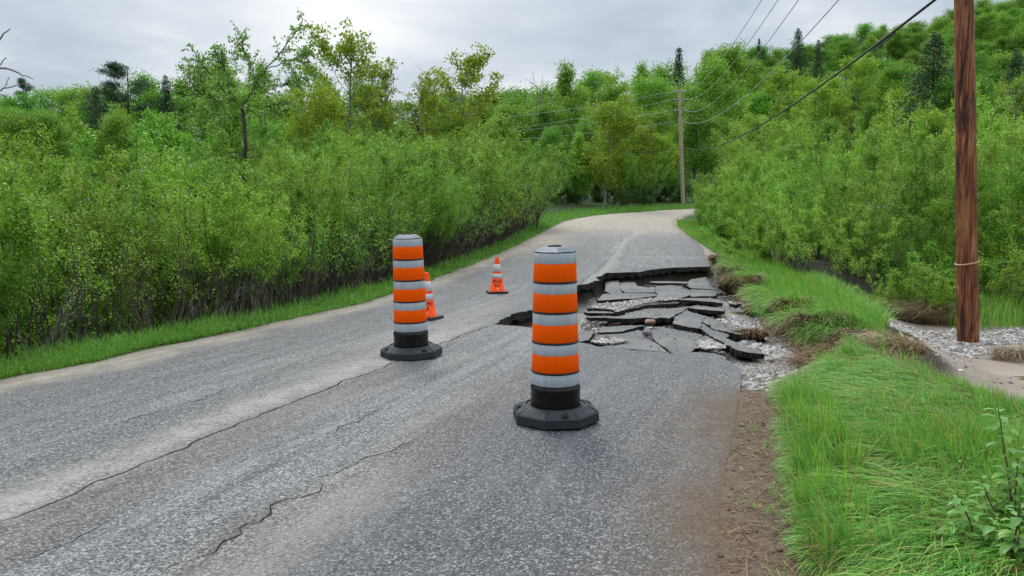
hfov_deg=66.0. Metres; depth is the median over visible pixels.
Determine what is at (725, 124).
maple tree
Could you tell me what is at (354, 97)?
maple tree
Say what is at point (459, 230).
thicket shrub
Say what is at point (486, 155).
thicket shrub
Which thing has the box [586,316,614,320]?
asphalt slab
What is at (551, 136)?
maple tree
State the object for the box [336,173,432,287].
thicket shrub
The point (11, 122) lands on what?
maple tree
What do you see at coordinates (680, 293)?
asphalt slab
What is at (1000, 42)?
maple tree
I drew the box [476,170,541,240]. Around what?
thicket shrub
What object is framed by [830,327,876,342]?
sod clump
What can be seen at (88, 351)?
verge grass
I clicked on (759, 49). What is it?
spruce tree
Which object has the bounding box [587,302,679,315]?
asphalt slab
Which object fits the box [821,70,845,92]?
maple tree
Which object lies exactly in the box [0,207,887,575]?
road
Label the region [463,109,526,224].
birch tree
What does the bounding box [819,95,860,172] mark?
yellow birch
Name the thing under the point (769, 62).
maple tree
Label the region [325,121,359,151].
maple tree
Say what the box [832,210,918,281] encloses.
leafy shrub
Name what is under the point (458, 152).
thicket shrub
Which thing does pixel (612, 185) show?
thicket shrub
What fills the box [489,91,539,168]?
maple tree
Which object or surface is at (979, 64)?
maple tree
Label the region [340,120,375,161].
thicket shrub
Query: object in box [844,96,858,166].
spruce tree
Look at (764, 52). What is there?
maple tree
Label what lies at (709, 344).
gravel
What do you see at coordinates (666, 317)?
asphalt slab
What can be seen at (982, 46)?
maple tree
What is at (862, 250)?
leafy shrub
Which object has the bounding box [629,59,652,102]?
birch tree
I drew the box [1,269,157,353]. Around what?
leafy shrub
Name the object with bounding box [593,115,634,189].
maple tree
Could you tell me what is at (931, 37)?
maple tree
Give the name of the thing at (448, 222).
thicket shrub
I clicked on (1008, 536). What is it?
leafy sapling
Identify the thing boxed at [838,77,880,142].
maple tree
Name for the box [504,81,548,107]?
maple tree
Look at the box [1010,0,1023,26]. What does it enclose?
maple tree
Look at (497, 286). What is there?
traffic cone
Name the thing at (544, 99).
maple tree
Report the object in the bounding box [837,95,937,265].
willow shrub
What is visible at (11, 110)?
maple tree
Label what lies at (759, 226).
leafy shrub
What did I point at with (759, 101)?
maple tree
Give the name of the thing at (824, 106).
maple tree
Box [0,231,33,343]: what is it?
thicket shrub
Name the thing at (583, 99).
birch tree
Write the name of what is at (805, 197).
willow shrub
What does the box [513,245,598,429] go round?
traffic drum
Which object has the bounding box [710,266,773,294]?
sod clump
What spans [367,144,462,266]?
thicket shrub
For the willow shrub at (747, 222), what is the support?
on the ground at (990, 368)
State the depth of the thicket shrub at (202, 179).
17.01 m
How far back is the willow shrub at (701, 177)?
43.18 m
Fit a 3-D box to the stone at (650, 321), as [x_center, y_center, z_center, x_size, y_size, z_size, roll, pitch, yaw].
[1.819,0.445,10.387,0.139,0.074,0.146,0,6,0]
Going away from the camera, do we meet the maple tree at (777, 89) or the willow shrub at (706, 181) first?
the willow shrub at (706, 181)
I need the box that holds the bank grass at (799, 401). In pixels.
[736,322,1023,575]
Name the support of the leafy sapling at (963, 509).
on the ground at (990, 368)
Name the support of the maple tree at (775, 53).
on the ground at (990, 368)
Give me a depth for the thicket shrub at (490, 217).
26.53 m
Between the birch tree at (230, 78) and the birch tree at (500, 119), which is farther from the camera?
the birch tree at (230, 78)
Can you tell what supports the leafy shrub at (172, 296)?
on the ground at (990, 368)
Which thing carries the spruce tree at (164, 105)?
on the ground at (990, 368)
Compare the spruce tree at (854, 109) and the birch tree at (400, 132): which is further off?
the spruce tree at (854, 109)
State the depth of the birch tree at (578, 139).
60.05 m
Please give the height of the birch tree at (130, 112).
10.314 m
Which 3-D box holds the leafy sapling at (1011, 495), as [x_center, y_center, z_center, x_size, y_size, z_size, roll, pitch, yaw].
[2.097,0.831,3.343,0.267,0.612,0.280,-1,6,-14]
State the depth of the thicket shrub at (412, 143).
34.35 m
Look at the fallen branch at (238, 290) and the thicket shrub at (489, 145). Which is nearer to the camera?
the fallen branch at (238, 290)
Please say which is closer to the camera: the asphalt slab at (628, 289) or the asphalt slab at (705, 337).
the asphalt slab at (705, 337)
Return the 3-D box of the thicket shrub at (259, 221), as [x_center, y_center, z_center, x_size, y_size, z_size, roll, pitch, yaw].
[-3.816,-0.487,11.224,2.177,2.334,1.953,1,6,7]
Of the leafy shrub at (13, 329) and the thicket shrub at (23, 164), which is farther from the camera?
the thicket shrub at (23, 164)
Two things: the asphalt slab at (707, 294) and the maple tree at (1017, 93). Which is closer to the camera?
the asphalt slab at (707, 294)
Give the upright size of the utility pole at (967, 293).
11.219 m
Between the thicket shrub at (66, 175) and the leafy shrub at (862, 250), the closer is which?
the thicket shrub at (66, 175)
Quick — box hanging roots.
[708,255,845,368]
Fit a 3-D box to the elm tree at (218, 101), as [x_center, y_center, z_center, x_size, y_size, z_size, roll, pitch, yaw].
[-5.554,-2.435,16.279,3.752,6.701,4.327,0,6,0]
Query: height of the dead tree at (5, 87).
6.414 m
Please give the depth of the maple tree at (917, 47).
177.44 m
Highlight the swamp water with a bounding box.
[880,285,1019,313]
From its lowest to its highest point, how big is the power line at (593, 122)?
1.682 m
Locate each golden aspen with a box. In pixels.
[292,17,408,149]
[337,61,412,163]
[402,42,506,142]
[402,76,443,159]
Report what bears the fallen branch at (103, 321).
on the ground at (990, 368)
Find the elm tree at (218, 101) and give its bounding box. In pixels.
[167,7,329,315]
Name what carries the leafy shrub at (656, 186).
on the ground at (990, 368)
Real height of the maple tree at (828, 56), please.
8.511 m
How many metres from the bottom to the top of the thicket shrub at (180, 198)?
3.280 m
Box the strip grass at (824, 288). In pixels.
[676,217,1023,351]
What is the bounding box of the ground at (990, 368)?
[0,52,1023,575]
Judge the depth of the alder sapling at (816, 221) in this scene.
16.09 m
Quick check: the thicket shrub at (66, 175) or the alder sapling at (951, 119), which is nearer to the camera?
the thicket shrub at (66, 175)
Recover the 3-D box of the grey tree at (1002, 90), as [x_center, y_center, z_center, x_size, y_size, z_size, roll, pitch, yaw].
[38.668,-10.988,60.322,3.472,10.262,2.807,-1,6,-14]
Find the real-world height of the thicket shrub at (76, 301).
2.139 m
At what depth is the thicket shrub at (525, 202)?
34.28 m
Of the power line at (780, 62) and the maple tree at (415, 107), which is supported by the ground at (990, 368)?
the maple tree at (415, 107)
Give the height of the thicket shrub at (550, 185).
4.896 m
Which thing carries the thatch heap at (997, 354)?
on the ground at (990, 368)
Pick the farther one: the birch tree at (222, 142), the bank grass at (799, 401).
the birch tree at (222, 142)
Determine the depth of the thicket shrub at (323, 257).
13.47 m
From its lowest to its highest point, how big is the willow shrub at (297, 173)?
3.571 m
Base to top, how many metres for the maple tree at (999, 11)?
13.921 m
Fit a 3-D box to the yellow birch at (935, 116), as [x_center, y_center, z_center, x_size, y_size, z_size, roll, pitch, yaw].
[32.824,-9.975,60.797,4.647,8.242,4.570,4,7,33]
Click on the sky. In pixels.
(50, 42)
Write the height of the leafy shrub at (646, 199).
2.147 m
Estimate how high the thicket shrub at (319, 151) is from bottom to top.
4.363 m
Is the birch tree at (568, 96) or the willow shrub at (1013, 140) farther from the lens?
the birch tree at (568, 96)
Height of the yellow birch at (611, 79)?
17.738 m
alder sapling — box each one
[765,189,864,275]
[779,114,954,283]
[811,202,906,293]
[867,93,1023,251]
[876,122,954,257]
[920,140,982,264]
[993,204,1023,285]
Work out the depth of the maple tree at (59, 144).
49.38 m
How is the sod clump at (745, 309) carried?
on the ground at (990, 368)
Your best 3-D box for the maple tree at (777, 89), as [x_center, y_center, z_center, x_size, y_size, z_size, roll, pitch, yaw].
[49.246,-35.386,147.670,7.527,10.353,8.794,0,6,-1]
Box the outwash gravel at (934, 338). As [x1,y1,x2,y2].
[888,319,1023,387]
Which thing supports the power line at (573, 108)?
attached to the utility pole at (681, 145)
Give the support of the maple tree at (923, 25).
on the ground at (990, 368)
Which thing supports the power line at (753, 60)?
attached to the utility pole at (967, 293)
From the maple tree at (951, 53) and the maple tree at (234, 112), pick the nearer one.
the maple tree at (234, 112)
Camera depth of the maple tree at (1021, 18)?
180.42 m
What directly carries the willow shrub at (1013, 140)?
on the ground at (990, 368)
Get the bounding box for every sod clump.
[707,254,726,260]
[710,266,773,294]
[711,261,752,280]
[729,325,770,341]
[738,302,760,316]
[761,285,823,315]
[777,296,882,333]
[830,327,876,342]
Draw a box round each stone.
[642,329,651,336]
[645,319,655,323]
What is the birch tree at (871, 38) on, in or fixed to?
on the ground at (990, 368)
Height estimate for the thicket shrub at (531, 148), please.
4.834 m
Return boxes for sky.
[0,0,1014,167]
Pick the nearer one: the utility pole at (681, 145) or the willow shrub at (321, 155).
the willow shrub at (321, 155)
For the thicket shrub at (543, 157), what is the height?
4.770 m
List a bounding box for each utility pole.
[673,89,685,203]
[954,0,979,342]
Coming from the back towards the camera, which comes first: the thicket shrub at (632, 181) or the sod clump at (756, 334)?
the thicket shrub at (632, 181)
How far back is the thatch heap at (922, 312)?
14.25 m
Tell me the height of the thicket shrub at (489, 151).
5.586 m
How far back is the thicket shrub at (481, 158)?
23.93 m
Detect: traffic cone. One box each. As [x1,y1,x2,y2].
[424,272,443,319]
[486,257,508,293]
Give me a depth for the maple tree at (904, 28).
211.88 m
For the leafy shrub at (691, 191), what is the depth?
65.80 m
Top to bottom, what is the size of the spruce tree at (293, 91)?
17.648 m
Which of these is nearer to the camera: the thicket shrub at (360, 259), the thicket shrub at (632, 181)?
the thicket shrub at (360, 259)
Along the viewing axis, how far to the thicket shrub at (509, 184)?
30.63 m
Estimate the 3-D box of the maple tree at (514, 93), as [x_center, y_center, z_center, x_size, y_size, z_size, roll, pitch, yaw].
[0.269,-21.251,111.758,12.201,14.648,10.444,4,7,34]
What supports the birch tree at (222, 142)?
on the ground at (990, 368)
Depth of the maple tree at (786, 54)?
195.68 m
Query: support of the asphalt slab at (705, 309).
on the ground at (990, 368)
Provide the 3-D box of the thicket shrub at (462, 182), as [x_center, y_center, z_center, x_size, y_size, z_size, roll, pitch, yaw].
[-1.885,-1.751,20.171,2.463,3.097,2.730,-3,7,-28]
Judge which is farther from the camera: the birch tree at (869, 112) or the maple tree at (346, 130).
the birch tree at (869, 112)
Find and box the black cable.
[683,0,935,149]
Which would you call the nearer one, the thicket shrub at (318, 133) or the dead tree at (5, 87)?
the dead tree at (5, 87)
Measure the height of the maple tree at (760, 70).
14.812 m
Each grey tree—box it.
[526,72,556,130]
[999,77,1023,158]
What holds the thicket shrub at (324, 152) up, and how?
on the ground at (990, 368)
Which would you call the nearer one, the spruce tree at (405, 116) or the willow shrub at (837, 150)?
the willow shrub at (837, 150)
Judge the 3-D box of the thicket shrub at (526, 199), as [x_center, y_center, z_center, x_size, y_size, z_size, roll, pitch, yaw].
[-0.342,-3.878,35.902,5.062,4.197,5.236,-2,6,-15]
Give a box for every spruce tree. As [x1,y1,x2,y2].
[71,85,136,202]
[143,75,197,188]
[283,70,309,132]
[395,104,413,137]
[405,109,424,149]
[666,47,691,169]
[755,38,762,71]
[779,27,811,100]
[795,40,831,126]
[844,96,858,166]
[866,31,954,182]
[996,47,1023,164]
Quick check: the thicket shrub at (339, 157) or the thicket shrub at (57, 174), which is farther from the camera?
the thicket shrub at (339, 157)
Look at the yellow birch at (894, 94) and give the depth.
81.73 m
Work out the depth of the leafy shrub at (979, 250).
21.82 m
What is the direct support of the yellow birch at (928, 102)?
on the ground at (990, 368)
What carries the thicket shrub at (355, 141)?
on the ground at (990, 368)
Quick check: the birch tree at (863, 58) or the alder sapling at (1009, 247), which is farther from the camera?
the birch tree at (863, 58)
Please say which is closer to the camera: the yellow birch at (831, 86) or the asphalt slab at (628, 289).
the asphalt slab at (628, 289)
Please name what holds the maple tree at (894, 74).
on the ground at (990, 368)
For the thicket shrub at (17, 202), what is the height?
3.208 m
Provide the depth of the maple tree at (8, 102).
114.03 m
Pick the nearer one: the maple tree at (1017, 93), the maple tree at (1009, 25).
the maple tree at (1017, 93)
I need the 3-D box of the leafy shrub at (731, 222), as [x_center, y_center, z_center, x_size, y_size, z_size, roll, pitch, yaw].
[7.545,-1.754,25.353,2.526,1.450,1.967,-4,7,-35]
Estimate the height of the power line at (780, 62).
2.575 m
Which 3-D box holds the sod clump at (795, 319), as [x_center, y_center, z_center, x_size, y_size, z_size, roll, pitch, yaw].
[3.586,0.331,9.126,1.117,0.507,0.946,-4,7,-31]
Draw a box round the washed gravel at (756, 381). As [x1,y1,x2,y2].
[529,281,808,390]
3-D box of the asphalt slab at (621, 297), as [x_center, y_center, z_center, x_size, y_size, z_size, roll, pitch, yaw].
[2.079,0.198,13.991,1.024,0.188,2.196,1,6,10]
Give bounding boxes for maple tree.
[0,90,56,141]
[0,102,23,154]
[0,106,52,171]
[10,104,72,189]
[16,105,97,202]
[22,84,74,166]
[42,83,89,158]
[55,81,126,165]
[63,92,117,176]
[119,68,176,156]
[128,111,204,187]
[129,82,200,174]
[172,52,246,142]
[181,90,242,170]
[199,84,275,178]
[238,117,296,176]
[239,90,320,149]
[304,95,357,136]
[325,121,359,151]
[342,81,395,153]
[352,99,402,150]
[395,92,446,147]
[421,97,489,142]
[423,84,474,140]
[424,115,475,152]
[457,86,514,117]
[469,101,496,141]
[484,96,539,168]
[488,86,534,138]
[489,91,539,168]
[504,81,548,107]
[523,97,579,170]
[524,91,563,152]
[525,82,566,167]
[527,124,570,204]
[554,62,628,151]
[585,80,639,181]
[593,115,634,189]
[616,70,682,168]
[620,104,677,179]
[630,58,698,152]
[670,49,750,181]
[672,93,729,194]
[697,111,745,173]
[710,38,772,111]
[717,98,752,157]
[729,58,767,89]
[731,87,786,153]
[738,45,765,61]
[743,40,776,70]
[761,57,781,87]
[762,62,788,95]
[762,72,790,114]
[767,45,786,66]
[774,59,794,73]
[778,47,812,79]
[790,83,852,135]
[794,114,854,197]
[798,42,832,75]
[800,61,830,89]
[818,49,837,73]
[820,33,845,71]
[821,31,856,77]
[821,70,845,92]
[828,39,866,80]
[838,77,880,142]
[843,38,864,73]
[845,22,884,54]
[847,41,884,70]
[859,67,899,122]
[865,57,910,103]
[867,59,948,138]
[878,30,915,63]
[879,35,909,65]
[884,24,909,55]
[899,31,927,58]
[900,49,929,82]
[901,24,929,57]
[904,19,927,50]
[921,30,944,57]
[924,15,951,42]
[924,66,1008,152]
[928,7,953,29]
[930,45,953,77]
[930,48,1010,114]
[932,31,982,60]
[936,87,999,189]
[940,28,953,43]
[941,21,953,33]
[974,0,997,34]
[974,7,992,43]
[974,9,1006,55]
[975,40,998,72]
[975,47,1023,119]
[982,11,1020,53]
[988,32,1021,68]
[993,0,1007,21]
[995,0,1020,34]
[999,70,1023,150]
[1004,6,1022,36]
[1007,20,1023,51]
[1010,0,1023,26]
[1015,9,1023,32]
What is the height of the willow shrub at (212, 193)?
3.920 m
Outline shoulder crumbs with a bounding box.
[717,391,810,572]
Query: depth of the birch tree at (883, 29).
213.60 m
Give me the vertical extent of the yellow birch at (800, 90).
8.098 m
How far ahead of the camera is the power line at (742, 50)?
30.47 m
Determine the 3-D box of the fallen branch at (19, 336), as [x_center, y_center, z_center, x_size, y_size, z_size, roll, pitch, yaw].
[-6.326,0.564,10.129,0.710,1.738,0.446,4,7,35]
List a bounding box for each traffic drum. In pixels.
[380,233,442,360]
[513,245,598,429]
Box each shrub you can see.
[0,134,89,309]
[0,135,71,358]
[0,150,94,295]
[0,153,51,284]
[0,156,162,346]
[0,157,46,315]
[0,197,121,356]
[0,204,30,312]
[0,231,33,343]
[0,275,74,363]
[0,306,43,350]
[1,103,139,344]
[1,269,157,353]
[1,285,58,356]
[12,154,46,200]
[22,159,173,345]
[26,155,187,330]
[53,257,231,335]
[54,172,258,333]
[68,107,246,327]
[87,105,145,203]
[94,141,288,327]
[107,162,288,324]
[111,146,230,313]
[126,125,226,290]
[143,159,309,317]
[156,171,309,319]
[177,138,265,316]
[186,168,368,311]
[203,140,292,283]
[217,147,374,303]
[227,116,309,183]
[234,152,322,302]
[237,135,355,310]
[246,189,418,301]
[247,119,303,168]
[247,138,319,183]
[248,166,351,308]
[248,193,408,294]
[252,130,394,290]
[263,149,326,284]
[270,116,374,172]
[272,129,362,181]
[278,129,316,161]
[278,145,367,291]
[282,152,396,298]
[283,147,382,293]
[284,166,377,292]
[289,131,361,171]
[293,131,395,258]
[294,143,380,169]
[305,161,435,290]
[306,135,455,289]
[326,126,453,281]
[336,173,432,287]
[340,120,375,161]
[342,152,420,276]
[355,147,412,265]
[358,135,424,239]
[364,175,459,283]
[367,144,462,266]
[370,141,417,275]
[374,131,490,266]
[374,161,470,268]
[393,131,500,263]
[401,162,481,266]
[410,138,452,248]
[414,130,500,262]
[416,126,521,249]
[419,135,506,260]
[419,178,510,262]
[424,136,499,263]
[434,134,524,238]
[436,161,502,255]
[439,154,522,253]
[443,141,529,234]
[444,171,530,259]
[447,145,510,250]
[448,129,511,239]
[451,175,512,252]
[458,124,536,232]
[464,167,551,245]
[470,137,516,181]
[474,143,523,243]
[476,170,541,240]
[481,119,565,229]
[484,152,549,242]
[492,159,569,241]
[495,156,569,235]
[500,155,563,234]
[504,168,556,232]
[508,140,554,234]
[517,148,574,230]
[521,143,580,225]
[525,144,570,208]
[544,177,571,202]
[552,163,568,203]
[557,154,593,203]
[559,171,600,202]
[561,144,592,202]
[588,178,616,202]
[596,150,639,201]
[597,150,633,203]
[615,187,635,205]
[617,151,671,204]
[632,175,665,200]
[633,182,664,205]
[648,172,672,201]
[652,162,685,201]
[662,176,692,201]
[687,182,712,201]
[691,172,732,219]
[691,182,720,223]
[693,195,714,224]
[695,201,765,237]
[697,169,738,222]
[699,212,772,250]
[700,169,761,242]
[703,160,766,233]
[708,111,794,205]
[710,138,780,223]
[712,168,726,218]
[712,213,823,267]
[716,92,816,202]
[716,195,740,240]
[734,139,825,249]
[737,187,798,254]
[741,150,844,269]
[750,124,843,259]
[774,208,864,260]
[777,130,880,260]
[777,138,860,255]
[805,155,899,284]
[816,211,897,265]
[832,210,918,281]
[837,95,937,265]
[851,259,955,323]
[854,128,998,289]
[866,274,908,312]
[873,197,954,298]
[875,120,983,282]
[881,240,1009,308]
[921,197,1012,281]
[925,228,1020,270]
[929,137,1023,292]
[943,75,1023,248]
[945,99,1023,278]
[946,249,1023,317]
[948,130,1023,295]
[977,120,1023,247]
[989,110,1023,198]
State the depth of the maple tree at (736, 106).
101.48 m
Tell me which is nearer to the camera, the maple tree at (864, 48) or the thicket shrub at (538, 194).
the thicket shrub at (538, 194)
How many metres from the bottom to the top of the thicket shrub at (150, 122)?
4.545 m
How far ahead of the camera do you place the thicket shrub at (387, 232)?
15.71 m
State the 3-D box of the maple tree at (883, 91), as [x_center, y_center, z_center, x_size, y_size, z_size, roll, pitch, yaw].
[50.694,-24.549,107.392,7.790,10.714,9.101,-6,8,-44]
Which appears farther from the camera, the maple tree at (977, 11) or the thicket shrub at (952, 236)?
the maple tree at (977, 11)
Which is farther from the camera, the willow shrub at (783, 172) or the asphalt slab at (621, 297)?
the willow shrub at (783, 172)
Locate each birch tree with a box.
[114,101,146,183]
[169,76,197,133]
[203,119,240,207]
[207,61,252,138]
[242,57,276,136]
[387,124,412,147]
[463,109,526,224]
[550,59,598,167]
[569,83,595,166]
[569,130,596,204]
[573,114,601,187]
[620,136,644,199]
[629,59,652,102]
[663,84,687,180]
[692,48,723,117]
[724,139,752,201]
[744,112,765,165]
[773,127,800,175]
[789,116,805,174]
[848,112,889,201]
[851,51,873,76]
[853,100,889,171]
[860,34,879,58]
[875,23,891,58]
[990,10,1006,38]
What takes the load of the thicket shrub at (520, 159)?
on the ground at (990, 368)
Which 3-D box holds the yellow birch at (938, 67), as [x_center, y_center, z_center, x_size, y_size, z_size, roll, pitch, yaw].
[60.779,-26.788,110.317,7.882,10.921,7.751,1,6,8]
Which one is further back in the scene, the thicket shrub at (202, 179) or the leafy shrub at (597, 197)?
the leafy shrub at (597, 197)
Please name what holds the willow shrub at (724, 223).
on the ground at (990, 368)
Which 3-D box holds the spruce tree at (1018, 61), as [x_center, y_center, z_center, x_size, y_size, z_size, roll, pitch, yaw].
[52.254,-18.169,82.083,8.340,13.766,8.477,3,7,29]
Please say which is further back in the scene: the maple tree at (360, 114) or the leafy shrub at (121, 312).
the maple tree at (360, 114)
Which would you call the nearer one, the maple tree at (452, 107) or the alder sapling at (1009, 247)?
the alder sapling at (1009, 247)
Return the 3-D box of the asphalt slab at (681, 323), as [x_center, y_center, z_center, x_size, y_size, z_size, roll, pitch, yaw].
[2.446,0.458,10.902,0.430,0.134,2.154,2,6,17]
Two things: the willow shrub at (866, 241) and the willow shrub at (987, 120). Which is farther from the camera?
the willow shrub at (987, 120)
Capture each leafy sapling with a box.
[936,489,999,549]
[949,457,972,478]
[965,408,1023,534]
[977,503,1023,574]
[1014,446,1023,485]
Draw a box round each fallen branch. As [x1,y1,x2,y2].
[9,267,24,358]
[39,271,79,352]
[48,288,87,348]
[58,292,100,350]
[98,243,126,340]
[125,258,147,333]
[207,285,241,321]
[222,277,258,319]
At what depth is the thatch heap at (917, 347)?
7.85 m
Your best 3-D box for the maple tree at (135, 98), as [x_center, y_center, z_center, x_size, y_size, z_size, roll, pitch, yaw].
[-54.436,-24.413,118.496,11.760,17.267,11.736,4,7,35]
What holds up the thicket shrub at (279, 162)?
on the ground at (990, 368)
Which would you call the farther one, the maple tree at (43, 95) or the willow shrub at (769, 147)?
the maple tree at (43, 95)
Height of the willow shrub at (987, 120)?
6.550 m
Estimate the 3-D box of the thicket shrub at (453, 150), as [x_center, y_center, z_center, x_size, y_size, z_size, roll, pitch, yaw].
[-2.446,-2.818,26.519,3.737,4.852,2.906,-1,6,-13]
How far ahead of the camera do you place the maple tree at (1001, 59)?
102.70 m
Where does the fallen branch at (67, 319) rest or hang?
on the ground at (990, 368)
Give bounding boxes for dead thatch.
[715,323,1023,575]
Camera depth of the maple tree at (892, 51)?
174.78 m
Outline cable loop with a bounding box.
[867,32,895,57]
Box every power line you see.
[471,110,673,133]
[475,91,672,120]
[478,100,670,133]
[685,0,777,99]
[686,0,797,111]
[686,0,838,123]
[688,0,761,90]
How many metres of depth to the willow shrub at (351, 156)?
27.42 m
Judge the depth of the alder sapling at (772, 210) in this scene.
16.40 m
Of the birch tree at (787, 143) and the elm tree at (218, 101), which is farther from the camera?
the birch tree at (787, 143)
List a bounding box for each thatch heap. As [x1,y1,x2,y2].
[843,328,942,356]
[880,295,955,325]
[973,339,1023,360]
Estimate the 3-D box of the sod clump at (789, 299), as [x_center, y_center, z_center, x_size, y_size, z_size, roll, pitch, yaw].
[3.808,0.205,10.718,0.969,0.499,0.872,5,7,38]
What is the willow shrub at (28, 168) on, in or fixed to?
on the ground at (990, 368)
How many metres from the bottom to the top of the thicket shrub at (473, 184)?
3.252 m
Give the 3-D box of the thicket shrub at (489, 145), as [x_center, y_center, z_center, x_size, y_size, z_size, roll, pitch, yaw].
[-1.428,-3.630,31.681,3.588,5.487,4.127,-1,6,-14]
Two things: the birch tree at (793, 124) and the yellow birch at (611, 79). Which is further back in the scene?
the yellow birch at (611, 79)
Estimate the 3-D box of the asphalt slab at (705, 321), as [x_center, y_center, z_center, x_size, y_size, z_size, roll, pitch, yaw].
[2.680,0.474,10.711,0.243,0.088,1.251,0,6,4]
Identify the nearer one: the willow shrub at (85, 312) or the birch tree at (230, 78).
the willow shrub at (85, 312)
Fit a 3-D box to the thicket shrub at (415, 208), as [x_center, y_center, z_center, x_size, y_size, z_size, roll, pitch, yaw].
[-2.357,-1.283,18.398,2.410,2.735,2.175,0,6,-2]
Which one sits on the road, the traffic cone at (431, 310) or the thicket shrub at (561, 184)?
the traffic cone at (431, 310)
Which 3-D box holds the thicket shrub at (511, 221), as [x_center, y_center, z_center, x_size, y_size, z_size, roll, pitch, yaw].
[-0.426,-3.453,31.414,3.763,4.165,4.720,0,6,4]
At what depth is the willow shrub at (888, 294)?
15.03 m
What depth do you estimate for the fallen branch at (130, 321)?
12.11 m
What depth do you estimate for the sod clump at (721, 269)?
17.47 m
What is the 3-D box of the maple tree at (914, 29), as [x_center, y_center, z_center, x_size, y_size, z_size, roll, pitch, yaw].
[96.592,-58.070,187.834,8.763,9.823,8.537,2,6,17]
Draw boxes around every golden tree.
[278,75,354,162]
[566,87,648,205]
[618,117,658,199]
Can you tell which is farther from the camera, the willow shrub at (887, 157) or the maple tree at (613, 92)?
the maple tree at (613, 92)
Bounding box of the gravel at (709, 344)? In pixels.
[581,277,750,350]
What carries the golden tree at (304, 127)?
on the ground at (990, 368)
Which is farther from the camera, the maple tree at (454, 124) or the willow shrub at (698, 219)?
the maple tree at (454, 124)
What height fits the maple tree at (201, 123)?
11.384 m
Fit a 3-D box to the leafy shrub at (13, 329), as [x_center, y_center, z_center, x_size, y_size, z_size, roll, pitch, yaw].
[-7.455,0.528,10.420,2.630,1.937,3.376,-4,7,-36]
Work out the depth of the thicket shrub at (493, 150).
29.98 m
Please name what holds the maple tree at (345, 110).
on the ground at (990, 368)
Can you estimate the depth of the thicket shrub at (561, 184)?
62.23 m
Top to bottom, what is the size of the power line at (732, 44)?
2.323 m
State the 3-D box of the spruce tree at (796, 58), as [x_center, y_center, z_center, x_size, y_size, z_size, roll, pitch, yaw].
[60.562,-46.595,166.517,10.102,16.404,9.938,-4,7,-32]
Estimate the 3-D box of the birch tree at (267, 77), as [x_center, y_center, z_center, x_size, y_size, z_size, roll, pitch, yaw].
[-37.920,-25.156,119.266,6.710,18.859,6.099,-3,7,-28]
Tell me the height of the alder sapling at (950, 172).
4.719 m
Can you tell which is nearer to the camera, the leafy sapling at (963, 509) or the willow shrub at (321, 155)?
the leafy sapling at (963, 509)
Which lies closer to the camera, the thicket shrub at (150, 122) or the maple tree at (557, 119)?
the thicket shrub at (150, 122)
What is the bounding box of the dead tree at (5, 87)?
[0,28,31,97]
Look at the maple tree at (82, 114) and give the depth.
80.38 m
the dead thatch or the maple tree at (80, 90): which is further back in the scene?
the maple tree at (80, 90)
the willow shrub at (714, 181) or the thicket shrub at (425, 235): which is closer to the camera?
the thicket shrub at (425, 235)
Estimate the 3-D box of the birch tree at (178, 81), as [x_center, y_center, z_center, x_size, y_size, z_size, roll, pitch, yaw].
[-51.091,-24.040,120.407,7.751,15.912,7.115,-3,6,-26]
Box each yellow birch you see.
[594,64,633,111]
[646,129,679,201]
[758,65,820,153]
[787,73,847,153]
[787,79,811,105]
[818,52,884,139]
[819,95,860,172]
[881,86,929,164]
[906,87,947,132]
[907,107,954,187]
[919,59,952,90]
[989,76,1023,165]
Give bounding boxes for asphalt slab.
[578,330,594,343]
[584,311,614,315]
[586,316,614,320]
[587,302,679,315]
[591,330,668,352]
[596,293,657,303]
[598,325,644,334]
[605,280,621,293]
[606,308,686,323]
[619,282,655,293]
[649,281,687,285]
[651,326,702,352]
[654,285,691,301]
[673,310,704,333]
[678,298,722,305]
[686,277,713,289]
[687,305,724,314]
[689,289,717,298]
[696,335,719,350]
[700,323,763,358]
[702,316,720,327]
[710,324,741,339]
[729,303,743,308]
[741,375,750,384]
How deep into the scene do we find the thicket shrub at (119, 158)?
13.93 m
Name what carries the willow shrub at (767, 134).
on the ground at (990, 368)
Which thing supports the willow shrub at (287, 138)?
on the ground at (990, 368)
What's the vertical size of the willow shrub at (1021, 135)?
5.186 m
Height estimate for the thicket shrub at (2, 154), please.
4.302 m
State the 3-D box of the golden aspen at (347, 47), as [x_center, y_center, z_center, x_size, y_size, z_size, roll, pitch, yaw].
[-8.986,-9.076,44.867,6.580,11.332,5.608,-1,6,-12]
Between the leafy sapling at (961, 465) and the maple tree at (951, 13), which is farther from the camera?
the maple tree at (951, 13)
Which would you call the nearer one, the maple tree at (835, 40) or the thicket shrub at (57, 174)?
the thicket shrub at (57, 174)
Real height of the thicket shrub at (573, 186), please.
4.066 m
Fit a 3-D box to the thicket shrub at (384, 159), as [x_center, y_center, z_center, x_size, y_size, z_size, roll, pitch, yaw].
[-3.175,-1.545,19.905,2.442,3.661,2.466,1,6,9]
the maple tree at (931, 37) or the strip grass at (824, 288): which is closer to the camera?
the strip grass at (824, 288)
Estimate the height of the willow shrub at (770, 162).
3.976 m
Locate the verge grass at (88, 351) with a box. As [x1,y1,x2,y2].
[0,202,789,379]
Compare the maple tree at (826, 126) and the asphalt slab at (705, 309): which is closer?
the asphalt slab at (705, 309)
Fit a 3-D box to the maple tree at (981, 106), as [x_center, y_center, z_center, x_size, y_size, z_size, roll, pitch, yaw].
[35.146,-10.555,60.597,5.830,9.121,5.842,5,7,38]
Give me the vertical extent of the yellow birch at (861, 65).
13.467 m
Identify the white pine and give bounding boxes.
[13,76,51,118]
[75,60,183,198]

